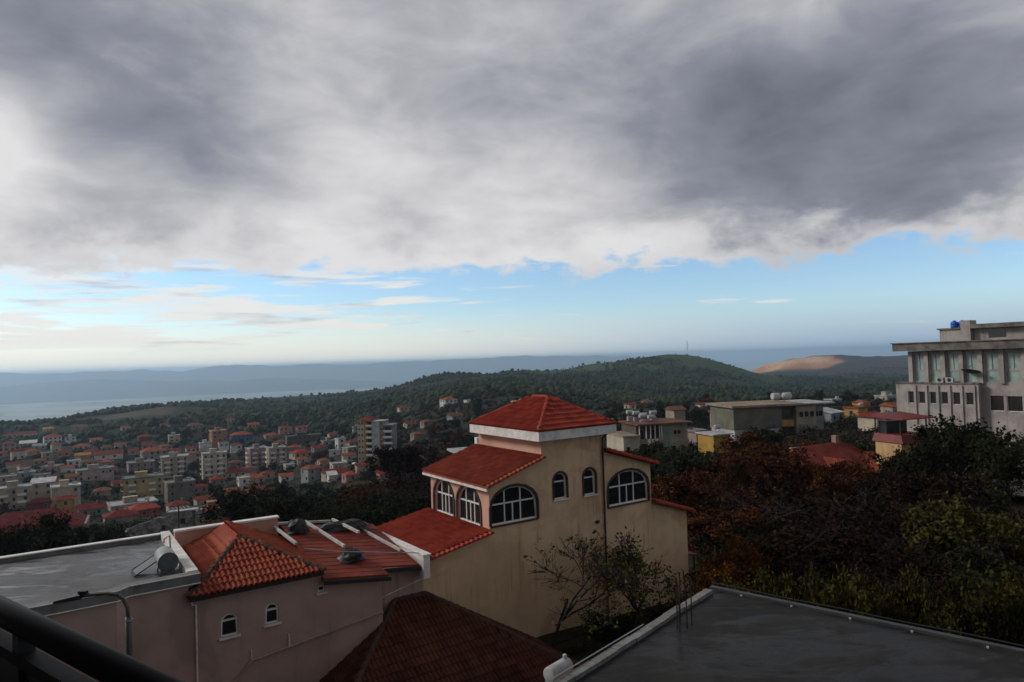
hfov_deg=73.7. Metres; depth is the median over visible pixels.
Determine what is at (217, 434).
town building
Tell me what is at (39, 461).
house
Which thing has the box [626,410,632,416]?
water tank
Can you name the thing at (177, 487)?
town building
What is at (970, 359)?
window
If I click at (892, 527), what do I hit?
tree
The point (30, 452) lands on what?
house
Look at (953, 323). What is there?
water tank
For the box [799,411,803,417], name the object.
window
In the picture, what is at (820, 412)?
window
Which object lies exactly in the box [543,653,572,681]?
water tank
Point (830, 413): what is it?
shed
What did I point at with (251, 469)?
house
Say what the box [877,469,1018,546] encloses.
tree
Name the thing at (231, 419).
house
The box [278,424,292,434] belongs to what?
house
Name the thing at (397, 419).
tree
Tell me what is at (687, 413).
tree
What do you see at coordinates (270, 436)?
house
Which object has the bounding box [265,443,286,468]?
apartment block
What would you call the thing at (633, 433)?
house
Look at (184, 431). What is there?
tree
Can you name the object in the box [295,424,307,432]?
house
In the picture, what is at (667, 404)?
tree
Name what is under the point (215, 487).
tree
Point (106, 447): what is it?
house
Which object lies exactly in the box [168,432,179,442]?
house
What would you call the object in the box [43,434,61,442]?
house
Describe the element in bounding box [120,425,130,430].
house
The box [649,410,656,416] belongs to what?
water tank
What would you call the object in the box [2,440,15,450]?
house
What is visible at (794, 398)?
tree
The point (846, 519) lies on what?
tree
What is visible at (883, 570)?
tree
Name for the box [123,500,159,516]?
house
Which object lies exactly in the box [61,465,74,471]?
house
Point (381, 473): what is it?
house
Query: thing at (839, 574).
tree
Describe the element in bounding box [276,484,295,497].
tree
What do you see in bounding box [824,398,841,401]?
house
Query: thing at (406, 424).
house
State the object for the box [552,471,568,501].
window
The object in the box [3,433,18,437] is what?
house
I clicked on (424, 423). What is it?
house
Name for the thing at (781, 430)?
tree
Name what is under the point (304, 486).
tree
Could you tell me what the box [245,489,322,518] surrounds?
tree
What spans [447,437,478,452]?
house
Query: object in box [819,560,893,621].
tree
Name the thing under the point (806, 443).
tree
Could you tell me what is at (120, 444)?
house
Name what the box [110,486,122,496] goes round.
tree
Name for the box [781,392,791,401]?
water tank
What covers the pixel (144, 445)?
house
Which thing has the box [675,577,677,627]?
starter bar
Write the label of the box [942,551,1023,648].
tree
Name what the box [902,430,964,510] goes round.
tree
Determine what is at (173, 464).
apartment block
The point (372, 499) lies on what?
tree
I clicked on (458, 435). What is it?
tree
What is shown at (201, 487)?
house
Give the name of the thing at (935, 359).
window
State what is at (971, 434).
tree
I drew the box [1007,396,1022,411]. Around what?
window
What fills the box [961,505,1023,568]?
tree
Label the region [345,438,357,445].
house
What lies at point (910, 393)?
window
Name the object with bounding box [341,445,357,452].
house
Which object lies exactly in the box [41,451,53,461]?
house
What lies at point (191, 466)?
tree
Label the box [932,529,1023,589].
tree
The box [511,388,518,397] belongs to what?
tree
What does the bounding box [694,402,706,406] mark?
house
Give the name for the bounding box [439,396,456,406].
house
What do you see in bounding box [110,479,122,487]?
house
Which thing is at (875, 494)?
tree
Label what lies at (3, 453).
house
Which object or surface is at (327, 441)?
house
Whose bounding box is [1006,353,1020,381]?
window
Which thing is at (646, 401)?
house
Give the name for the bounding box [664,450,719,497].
tree
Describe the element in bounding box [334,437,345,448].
house
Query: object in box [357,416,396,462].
tower block
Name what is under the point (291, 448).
house
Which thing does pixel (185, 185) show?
sky
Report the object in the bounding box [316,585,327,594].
window
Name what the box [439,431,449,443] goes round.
tree
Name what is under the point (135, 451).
house
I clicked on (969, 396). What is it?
window
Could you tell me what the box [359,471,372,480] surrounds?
tree
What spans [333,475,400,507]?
tree
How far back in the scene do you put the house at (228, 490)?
313.68 m
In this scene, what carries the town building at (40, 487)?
on the ground
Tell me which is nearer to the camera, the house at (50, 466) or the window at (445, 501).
the window at (445, 501)
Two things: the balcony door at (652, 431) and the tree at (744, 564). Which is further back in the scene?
the balcony door at (652, 431)
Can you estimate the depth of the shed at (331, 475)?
302.26 m
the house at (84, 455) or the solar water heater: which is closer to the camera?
the solar water heater
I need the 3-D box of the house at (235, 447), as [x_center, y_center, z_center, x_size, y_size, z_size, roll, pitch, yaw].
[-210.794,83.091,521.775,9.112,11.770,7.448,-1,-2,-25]
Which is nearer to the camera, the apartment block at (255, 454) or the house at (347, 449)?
the house at (347, 449)
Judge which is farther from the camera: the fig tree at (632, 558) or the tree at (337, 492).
the tree at (337, 492)
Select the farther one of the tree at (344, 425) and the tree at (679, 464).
the tree at (344, 425)
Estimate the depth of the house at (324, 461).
374.30 m
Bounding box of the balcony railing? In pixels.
[0,595,184,681]
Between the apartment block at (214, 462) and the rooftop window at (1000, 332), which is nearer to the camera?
the rooftop window at (1000, 332)
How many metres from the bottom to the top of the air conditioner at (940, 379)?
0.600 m
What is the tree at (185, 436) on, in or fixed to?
on the ground
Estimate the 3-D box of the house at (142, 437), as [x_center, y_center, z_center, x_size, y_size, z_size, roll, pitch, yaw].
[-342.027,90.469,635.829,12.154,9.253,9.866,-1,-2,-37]
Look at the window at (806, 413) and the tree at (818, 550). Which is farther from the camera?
the window at (806, 413)
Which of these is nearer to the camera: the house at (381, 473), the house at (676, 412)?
the house at (676, 412)
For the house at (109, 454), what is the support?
on the ground
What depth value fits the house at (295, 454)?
453.13 m
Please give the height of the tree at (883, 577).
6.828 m
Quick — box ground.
[0,354,1023,663]
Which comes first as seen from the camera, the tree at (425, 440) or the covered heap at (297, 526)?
the covered heap at (297, 526)
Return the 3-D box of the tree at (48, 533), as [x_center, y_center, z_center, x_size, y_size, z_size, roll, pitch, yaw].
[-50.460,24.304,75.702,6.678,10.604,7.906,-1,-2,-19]
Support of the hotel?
on the ground
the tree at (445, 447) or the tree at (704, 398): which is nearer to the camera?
the tree at (445, 447)
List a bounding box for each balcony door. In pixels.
[651,430,656,438]
[782,409,787,418]
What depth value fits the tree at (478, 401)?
474.32 m
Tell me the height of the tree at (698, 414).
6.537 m
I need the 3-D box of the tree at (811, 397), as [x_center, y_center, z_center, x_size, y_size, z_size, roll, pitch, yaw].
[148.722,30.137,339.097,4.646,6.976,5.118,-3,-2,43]
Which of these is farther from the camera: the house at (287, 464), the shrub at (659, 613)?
the house at (287, 464)
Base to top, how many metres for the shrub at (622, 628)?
3.086 m
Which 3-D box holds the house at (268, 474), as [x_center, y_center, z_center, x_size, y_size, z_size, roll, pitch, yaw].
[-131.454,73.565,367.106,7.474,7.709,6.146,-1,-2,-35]
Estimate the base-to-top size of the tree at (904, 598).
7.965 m
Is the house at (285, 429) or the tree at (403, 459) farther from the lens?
the house at (285, 429)
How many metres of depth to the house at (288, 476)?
339.76 m
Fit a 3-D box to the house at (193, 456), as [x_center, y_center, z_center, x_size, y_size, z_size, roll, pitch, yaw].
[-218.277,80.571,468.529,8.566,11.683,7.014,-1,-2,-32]
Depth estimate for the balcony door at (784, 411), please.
168.09 m
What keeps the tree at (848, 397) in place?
on the ground
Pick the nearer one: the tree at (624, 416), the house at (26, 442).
the tree at (624, 416)
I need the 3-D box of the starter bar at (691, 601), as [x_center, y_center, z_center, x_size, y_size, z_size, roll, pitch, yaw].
[5.437,7.909,20.709,0.041,1.422,0.092,-2,-2,19]
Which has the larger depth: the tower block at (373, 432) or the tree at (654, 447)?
the tower block at (373, 432)
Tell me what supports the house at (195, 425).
on the ground
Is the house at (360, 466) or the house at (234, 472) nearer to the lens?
the house at (360, 466)
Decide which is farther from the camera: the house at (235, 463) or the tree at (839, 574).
the house at (235, 463)
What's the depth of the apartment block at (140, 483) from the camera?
326.65 m
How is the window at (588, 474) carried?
in the tower house at (517, 482)
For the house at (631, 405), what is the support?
on the ground
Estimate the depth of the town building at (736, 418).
167.16 m
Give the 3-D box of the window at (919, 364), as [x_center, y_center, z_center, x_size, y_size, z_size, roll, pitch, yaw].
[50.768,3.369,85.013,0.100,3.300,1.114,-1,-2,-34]
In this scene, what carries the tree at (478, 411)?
on the ground
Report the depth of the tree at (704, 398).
415.85 m
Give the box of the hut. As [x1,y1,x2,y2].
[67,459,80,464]
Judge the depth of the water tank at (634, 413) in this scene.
147.46 m
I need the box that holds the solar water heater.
[131,535,178,576]
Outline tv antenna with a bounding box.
[168,505,188,528]
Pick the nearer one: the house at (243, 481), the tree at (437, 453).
the tree at (437, 453)
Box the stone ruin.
[125,505,204,536]
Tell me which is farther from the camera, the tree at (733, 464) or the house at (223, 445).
the house at (223, 445)
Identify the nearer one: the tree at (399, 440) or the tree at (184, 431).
the tree at (399, 440)
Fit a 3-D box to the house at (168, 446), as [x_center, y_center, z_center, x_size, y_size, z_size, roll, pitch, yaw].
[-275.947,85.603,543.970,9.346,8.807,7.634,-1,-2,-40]
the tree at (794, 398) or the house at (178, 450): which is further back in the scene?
the house at (178, 450)
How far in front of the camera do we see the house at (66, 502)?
268.26 m
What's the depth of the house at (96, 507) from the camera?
264.27 m
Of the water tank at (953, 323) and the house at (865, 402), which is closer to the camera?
the water tank at (953, 323)
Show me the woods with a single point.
(354, 409)
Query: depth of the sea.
46492.94 m
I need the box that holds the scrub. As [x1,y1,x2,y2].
[0,389,896,496]
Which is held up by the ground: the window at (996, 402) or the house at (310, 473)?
the house at (310, 473)
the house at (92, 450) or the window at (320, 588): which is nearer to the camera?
the window at (320, 588)
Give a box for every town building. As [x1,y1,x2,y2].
[30,476,56,498]
[50,479,80,506]
[75,464,114,480]
[107,495,157,511]
[126,457,154,472]
[163,475,195,502]
[209,427,226,448]
[284,432,321,445]
[705,399,834,441]
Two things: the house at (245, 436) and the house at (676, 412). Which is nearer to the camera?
the house at (676, 412)
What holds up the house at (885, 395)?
on the ground
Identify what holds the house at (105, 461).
on the ground
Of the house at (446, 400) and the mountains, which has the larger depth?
the mountains
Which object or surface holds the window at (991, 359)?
in the hotel
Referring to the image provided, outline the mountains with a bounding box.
[0,355,635,386]
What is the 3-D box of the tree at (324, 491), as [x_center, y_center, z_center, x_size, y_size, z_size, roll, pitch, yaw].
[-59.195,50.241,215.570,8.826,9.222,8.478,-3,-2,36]
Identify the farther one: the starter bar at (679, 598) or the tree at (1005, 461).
the tree at (1005, 461)
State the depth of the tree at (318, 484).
264.13 m
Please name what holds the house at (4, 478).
on the ground
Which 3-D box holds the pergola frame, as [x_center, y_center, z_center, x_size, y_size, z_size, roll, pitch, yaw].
[-8.136,9.340,32.408,5.080,1.023,6.376,-1,-2,-34]
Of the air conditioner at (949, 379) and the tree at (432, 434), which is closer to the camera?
the air conditioner at (949, 379)
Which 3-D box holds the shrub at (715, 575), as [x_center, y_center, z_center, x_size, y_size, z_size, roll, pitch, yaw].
[10.236,13.037,32.459,3.043,5.284,3.266,-2,-2,24]
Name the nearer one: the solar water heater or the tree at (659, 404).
the solar water heater
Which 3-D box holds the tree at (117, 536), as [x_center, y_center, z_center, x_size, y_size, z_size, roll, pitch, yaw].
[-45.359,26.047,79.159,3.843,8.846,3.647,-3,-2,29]
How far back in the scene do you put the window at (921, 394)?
84.05 m
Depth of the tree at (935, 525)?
44.93 m
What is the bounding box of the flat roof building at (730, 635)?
[546,582,1023,681]
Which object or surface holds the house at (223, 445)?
on the ground
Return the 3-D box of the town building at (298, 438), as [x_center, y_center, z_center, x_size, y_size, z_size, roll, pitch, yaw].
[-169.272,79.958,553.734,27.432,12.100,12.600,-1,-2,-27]
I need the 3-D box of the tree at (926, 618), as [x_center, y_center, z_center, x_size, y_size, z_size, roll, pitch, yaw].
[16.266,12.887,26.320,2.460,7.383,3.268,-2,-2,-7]
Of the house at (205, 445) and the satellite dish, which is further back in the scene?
the house at (205, 445)
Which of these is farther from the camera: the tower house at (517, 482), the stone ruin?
the stone ruin
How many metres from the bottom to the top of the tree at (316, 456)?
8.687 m
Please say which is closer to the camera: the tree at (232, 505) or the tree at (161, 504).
the tree at (232, 505)
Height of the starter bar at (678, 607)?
1.401 m
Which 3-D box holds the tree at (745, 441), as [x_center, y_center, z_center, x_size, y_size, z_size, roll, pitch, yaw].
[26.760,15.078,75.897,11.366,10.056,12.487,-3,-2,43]
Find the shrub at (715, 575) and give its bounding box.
[692,557,750,595]
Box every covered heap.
[287,518,309,534]
[319,519,370,532]
[337,547,365,562]
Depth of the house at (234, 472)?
400.66 m
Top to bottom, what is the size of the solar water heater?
1.231 m
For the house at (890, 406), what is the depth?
209.07 m
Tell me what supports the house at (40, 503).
on the ground
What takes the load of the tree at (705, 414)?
on the ground
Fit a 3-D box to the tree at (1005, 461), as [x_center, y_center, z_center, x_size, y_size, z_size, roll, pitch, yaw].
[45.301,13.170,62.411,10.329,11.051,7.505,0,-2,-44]
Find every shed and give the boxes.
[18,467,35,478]
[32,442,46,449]
[64,473,79,480]
[326,470,337,482]
[823,407,845,422]
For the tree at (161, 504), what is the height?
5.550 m
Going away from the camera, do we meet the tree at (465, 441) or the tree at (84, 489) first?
the tree at (465, 441)
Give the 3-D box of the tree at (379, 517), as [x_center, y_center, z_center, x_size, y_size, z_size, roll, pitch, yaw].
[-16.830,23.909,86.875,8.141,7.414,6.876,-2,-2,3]
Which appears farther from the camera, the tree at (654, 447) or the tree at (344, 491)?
the tree at (344, 491)
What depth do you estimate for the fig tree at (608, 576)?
31.99 m
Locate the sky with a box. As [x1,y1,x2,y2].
[0,0,1023,373]
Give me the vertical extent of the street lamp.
8.720 m
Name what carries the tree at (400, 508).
on the ground
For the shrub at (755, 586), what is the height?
5.821 m
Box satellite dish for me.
[961,365,980,382]
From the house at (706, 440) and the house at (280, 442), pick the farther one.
the house at (280, 442)
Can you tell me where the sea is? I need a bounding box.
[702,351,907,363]
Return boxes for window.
[219,613,240,640]
[263,603,281,627]
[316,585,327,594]
[433,479,454,516]
[455,485,481,525]
[489,483,539,528]
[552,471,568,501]
[582,467,597,496]
[607,468,649,508]
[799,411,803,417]
[804,411,808,416]
[818,410,822,416]
[908,391,913,402]
[914,355,923,380]
[919,391,924,402]
[930,354,940,380]
[930,392,935,403]
[941,392,947,403]
[947,354,958,381]
[953,392,960,404]
[965,354,977,381]
[966,392,973,404]
[985,353,998,381]
[988,328,1005,336]
[990,396,1003,410]
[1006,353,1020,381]
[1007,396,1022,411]
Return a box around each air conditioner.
[935,377,944,382]
[945,377,954,382]
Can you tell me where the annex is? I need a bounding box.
[319,591,581,681]
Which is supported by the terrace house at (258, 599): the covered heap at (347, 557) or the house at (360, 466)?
the covered heap at (347, 557)
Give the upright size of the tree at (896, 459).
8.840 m
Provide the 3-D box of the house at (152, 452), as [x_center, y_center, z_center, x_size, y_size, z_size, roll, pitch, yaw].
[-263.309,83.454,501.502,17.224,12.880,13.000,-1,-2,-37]
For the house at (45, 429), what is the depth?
798.94 m
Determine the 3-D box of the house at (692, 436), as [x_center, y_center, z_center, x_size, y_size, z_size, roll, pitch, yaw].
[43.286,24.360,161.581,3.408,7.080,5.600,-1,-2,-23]
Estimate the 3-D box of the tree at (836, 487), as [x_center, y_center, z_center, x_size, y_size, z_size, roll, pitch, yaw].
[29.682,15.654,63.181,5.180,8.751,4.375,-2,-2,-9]
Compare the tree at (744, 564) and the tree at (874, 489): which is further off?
the tree at (874, 489)
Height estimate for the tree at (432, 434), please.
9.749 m
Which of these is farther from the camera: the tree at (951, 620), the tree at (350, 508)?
the tree at (350, 508)
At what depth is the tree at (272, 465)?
407.78 m
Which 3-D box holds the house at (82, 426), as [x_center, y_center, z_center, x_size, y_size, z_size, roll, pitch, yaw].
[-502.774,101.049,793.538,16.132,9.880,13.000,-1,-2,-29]
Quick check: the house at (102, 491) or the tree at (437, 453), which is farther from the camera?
the house at (102, 491)
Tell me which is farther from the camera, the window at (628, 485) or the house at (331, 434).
the house at (331, 434)
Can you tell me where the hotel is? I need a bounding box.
[890,320,1023,495]
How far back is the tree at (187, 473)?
364.58 m
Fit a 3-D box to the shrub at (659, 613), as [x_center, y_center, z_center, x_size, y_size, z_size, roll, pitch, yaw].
[8.607,15.390,36.997,3.260,2.906,3.661,-2,-2,10]
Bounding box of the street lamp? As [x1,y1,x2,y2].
[53,590,132,656]
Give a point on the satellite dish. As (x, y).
(966, 370)
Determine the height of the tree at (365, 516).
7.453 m
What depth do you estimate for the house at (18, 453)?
515.29 m
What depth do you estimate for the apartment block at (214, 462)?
394.79 m
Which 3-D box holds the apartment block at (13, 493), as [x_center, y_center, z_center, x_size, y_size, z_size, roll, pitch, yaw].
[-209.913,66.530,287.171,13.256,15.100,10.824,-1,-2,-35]
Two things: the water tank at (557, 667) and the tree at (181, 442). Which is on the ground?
the tree at (181, 442)
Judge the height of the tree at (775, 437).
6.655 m
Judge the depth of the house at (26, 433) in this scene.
771.14 m
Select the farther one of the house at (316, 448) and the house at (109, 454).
the house at (109, 454)
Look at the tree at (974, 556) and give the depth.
35.17 m
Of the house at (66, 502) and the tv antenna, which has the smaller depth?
the tv antenna
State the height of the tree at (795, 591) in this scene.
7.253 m
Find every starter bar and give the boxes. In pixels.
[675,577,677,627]
[677,584,680,631]
[679,572,680,624]
[682,570,687,627]
[690,578,692,624]
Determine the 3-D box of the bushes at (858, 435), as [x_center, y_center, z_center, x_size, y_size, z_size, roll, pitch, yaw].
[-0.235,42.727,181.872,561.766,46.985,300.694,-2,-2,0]
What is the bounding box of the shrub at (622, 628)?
[577,602,644,645]
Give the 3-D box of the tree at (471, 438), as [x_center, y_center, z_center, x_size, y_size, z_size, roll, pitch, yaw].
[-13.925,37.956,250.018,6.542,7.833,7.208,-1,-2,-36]
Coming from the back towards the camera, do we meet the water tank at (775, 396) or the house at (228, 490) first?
the house at (228, 490)
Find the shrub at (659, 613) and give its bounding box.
[640,593,683,622]
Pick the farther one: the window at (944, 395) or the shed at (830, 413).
the shed at (830, 413)
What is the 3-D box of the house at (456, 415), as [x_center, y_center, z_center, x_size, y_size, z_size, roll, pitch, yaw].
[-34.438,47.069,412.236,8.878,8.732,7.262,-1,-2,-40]
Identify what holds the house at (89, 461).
on the ground
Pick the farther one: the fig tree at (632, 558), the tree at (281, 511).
the tree at (281, 511)
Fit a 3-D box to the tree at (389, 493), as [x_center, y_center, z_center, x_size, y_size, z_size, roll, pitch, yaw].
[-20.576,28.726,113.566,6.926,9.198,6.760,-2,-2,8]
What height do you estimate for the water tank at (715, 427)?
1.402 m
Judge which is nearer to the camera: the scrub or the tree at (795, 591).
the tree at (795, 591)
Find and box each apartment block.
[0,480,31,509]
[120,470,163,496]
[159,451,188,477]
[200,448,226,478]
[245,444,267,466]
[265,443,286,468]
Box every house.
[0,451,7,457]
[0,474,16,484]
[0,505,89,534]
[0,515,422,681]
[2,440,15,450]
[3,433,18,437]
[5,461,20,468]
[9,448,25,459]
[16,463,31,469]
[17,430,37,436]
[19,439,37,446]
[25,447,41,455]
[26,495,52,509]
[33,457,46,464]
[33,472,51,477]
[40,461,63,470]
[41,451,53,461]
[42,427,54,431]
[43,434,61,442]
[50,443,60,451]
[55,494,76,510]
[56,449,70,457]
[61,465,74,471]
[64,434,75,443]
[71,423,87,430]
[73,442,89,448]
[74,451,91,458]
[76,500,106,515]
[78,457,98,465]
[84,447,98,454]
[89,437,102,441]
[93,487,111,495]
[94,449,123,459]
[98,458,113,465]
[100,444,112,450]
[102,506,138,523]
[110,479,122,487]
[114,441,126,447]
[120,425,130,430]
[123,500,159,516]
[127,448,138,454]
[137,433,151,440]
[140,445,166,459]
[141,441,157,448]
[159,443,172,449]
[165,498,190,511]
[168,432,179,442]
[170,448,180,453]
[185,445,196,451]
[187,422,202,428]
[188,450,200,462]
[192,494,213,505]
[195,483,208,492]
[198,439,211,450]
[204,500,231,524]
[209,474,226,484]
[217,441,228,450]
[223,417,234,422]
[223,486,240,494]
[225,466,246,477]
[228,458,242,466]
[229,431,252,440]
[230,442,241,452]
[235,471,264,483]
[237,476,250,490]
[245,466,257,473]
[245,484,266,493]
[247,422,258,427]
[260,470,275,478]
[264,433,278,438]
[272,439,284,445]
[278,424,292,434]
[278,472,293,481]
[283,463,295,469]
[287,443,300,452]
[289,447,311,459]
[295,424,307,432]
[296,457,308,464]
[301,462,324,482]
[311,443,325,453]
[316,458,330,465]
[320,437,334,445]
[320,466,347,481]
[327,431,337,436]
[329,449,339,456]
[329,461,347,468]
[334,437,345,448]
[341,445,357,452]
[341,452,355,460]
[341,471,359,482]
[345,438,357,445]
[352,426,357,433]
[354,462,368,472]
[375,470,389,481]
[376,394,695,637]
[397,404,411,411]
[403,420,416,428]
[409,431,423,440]
[419,419,432,427]
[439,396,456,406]
[446,411,463,419]
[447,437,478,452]
[607,416,692,452]
[624,402,636,409]
[639,399,652,402]
[665,405,685,419]
[687,427,707,444]
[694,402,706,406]
[695,431,732,455]
[738,435,881,521]
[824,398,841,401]
[842,405,868,417]
[852,399,869,405]
[856,411,884,430]
[874,391,895,399]
[878,402,896,412]
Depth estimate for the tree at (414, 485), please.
97.31 m
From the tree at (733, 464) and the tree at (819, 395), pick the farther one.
the tree at (819, 395)
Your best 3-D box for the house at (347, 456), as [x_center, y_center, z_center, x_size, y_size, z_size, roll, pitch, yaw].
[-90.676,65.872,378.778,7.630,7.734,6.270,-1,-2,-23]
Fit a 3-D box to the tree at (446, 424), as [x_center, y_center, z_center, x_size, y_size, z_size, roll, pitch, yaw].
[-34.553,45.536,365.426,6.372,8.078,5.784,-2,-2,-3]
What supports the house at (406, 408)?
on the ground
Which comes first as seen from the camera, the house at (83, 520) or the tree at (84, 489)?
the house at (83, 520)
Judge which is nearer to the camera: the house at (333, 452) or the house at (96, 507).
the house at (96, 507)
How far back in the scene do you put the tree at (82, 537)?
73.24 m
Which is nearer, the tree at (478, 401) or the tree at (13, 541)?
the tree at (13, 541)
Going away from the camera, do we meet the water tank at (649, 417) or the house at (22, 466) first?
the water tank at (649, 417)
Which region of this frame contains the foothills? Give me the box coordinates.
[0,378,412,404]
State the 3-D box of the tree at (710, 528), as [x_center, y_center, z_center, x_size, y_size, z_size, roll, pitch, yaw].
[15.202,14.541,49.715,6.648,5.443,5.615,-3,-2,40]
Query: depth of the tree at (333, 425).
671.17 m
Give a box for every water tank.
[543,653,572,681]
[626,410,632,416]
[632,411,639,416]
[638,414,645,420]
[647,415,654,420]
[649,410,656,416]
[713,425,720,431]
[770,393,780,401]
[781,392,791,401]
[950,320,957,327]
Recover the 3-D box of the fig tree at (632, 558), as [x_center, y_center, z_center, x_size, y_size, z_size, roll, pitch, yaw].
[6.702,13.303,35.428,7.167,7.321,4.752,-3,-2,40]
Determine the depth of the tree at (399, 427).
469.02 m
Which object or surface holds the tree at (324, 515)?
on the ground
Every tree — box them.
[0,501,13,514]
[0,512,72,555]
[21,476,32,482]
[25,508,91,551]
[65,523,123,545]
[80,438,87,442]
[82,486,91,496]
[94,441,103,450]
[98,524,124,538]
[109,528,129,539]
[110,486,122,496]
[155,436,163,442]
[155,500,165,508]
[179,439,186,445]
[181,428,190,435]
[181,470,192,476]
[182,435,188,442]
[187,462,199,475]
[197,479,297,523]
[210,485,224,497]
[229,477,275,518]
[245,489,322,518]
[260,499,304,535]
[266,461,279,469]
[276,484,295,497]
[280,504,336,545]
[297,482,316,497]
[303,494,394,522]
[304,495,358,520]
[310,481,321,492]
[311,452,322,461]
[315,485,334,501]
[330,422,336,430]
[331,505,386,525]
[332,484,353,498]
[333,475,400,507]
[337,427,346,435]
[338,423,348,432]
[338,485,353,500]
[352,476,417,505]
[353,500,399,525]
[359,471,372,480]
[365,441,440,494]
[375,487,398,502]
[377,489,431,522]
[379,465,430,501]
[394,421,401,429]
[395,417,403,422]
[397,437,403,447]
[414,437,460,486]
[418,475,430,499]
[420,438,428,445]
[425,424,444,439]
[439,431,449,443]
[441,444,458,456]
[442,419,451,429]
[449,419,461,428]
[449,429,465,445]
[460,434,473,445]
[464,434,478,446]
[471,398,482,408]
[474,406,482,413]
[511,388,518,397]
[523,530,647,647]
[597,526,712,630]
[604,409,619,423]
[609,402,623,412]
[622,406,630,419]
[630,440,705,484]
[649,456,682,502]
[650,466,733,542]
[653,402,665,417]
[656,402,683,417]
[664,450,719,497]
[678,402,691,418]
[685,533,773,595]
[687,504,771,565]
[691,410,705,419]
[697,394,710,405]
[701,411,709,426]
[703,430,808,511]
[714,452,766,525]
[724,480,857,559]
[732,451,815,539]
[742,426,785,455]
[742,542,797,594]
[750,425,789,453]
[750,521,896,603]
[754,556,817,603]
[780,447,825,523]
[782,507,868,585]
[782,528,944,622]
[783,437,847,447]
[784,561,842,610]
[787,394,803,399]
[793,553,892,609]
[800,481,916,567]
[806,456,883,520]
[807,395,814,399]
[808,463,863,524]
[813,390,826,398]
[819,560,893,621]
[838,467,918,539]
[840,391,858,401]
[851,460,913,533]
[851,556,968,626]
[854,440,875,457]
[855,562,926,625]
[857,498,969,584]
[865,445,929,506]
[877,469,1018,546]
[890,489,1021,591]
[897,572,946,630]
[902,410,1023,510]
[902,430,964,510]
[931,583,1021,644]
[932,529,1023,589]
[940,538,1023,647]
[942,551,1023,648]
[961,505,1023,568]
[963,421,1023,523]
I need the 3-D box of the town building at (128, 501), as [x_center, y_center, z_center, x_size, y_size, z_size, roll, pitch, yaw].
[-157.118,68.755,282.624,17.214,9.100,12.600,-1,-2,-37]
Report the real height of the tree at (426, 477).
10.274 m
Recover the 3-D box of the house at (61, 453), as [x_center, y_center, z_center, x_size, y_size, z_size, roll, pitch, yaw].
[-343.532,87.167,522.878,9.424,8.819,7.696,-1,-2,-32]
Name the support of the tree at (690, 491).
on the ground
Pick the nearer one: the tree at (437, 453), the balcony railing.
the balcony railing
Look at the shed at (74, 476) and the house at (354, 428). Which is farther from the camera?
the house at (354, 428)
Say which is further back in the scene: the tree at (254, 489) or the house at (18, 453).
the house at (18, 453)
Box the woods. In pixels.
[0,354,908,446]
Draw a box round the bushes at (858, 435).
[9,398,1023,591]
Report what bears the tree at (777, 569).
on the ground
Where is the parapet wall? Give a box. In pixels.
[383,532,430,578]
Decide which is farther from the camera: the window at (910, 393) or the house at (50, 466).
the house at (50, 466)
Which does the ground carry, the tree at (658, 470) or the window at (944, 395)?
the tree at (658, 470)
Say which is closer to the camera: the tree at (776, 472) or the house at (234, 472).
the tree at (776, 472)
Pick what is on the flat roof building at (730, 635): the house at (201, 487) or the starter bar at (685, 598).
the starter bar at (685, 598)
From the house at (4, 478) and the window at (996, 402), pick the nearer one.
the window at (996, 402)
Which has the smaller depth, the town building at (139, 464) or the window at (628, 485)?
the window at (628, 485)
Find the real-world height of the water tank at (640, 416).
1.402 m
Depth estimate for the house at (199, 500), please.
289.89 m
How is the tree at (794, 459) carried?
on the ground
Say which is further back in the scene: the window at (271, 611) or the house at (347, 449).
the house at (347, 449)
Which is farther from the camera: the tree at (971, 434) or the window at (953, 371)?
the window at (953, 371)
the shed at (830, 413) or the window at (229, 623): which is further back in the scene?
the shed at (830, 413)
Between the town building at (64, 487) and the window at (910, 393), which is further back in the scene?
the town building at (64, 487)
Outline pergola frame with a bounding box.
[273,518,418,552]
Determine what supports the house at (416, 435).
on the ground
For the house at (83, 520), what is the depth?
212.68 m
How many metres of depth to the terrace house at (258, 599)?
27.16 m
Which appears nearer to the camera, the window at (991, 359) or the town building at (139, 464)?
the window at (991, 359)
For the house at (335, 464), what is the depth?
346.65 m
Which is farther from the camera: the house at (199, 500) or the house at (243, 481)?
the house at (243, 481)
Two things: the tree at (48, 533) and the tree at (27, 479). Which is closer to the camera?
the tree at (48, 533)
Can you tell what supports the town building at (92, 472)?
on the ground
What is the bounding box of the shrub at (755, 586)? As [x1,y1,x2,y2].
[719,564,783,597]
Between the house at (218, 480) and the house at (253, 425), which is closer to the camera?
the house at (218, 480)
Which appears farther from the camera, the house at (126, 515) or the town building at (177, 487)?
the town building at (177, 487)
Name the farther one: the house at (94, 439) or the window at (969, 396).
the house at (94, 439)
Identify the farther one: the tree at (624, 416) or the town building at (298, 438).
the town building at (298, 438)
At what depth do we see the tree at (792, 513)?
55.86 m
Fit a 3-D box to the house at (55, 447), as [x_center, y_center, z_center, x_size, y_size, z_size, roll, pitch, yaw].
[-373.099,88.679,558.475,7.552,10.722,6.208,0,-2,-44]
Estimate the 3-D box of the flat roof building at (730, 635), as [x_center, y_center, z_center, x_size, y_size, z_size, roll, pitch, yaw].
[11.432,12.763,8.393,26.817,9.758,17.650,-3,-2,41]
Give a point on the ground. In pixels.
(796, 366)
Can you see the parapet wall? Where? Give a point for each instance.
(421, 558)
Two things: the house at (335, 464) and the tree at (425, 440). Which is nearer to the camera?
the tree at (425, 440)
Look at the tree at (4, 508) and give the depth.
252.03 m

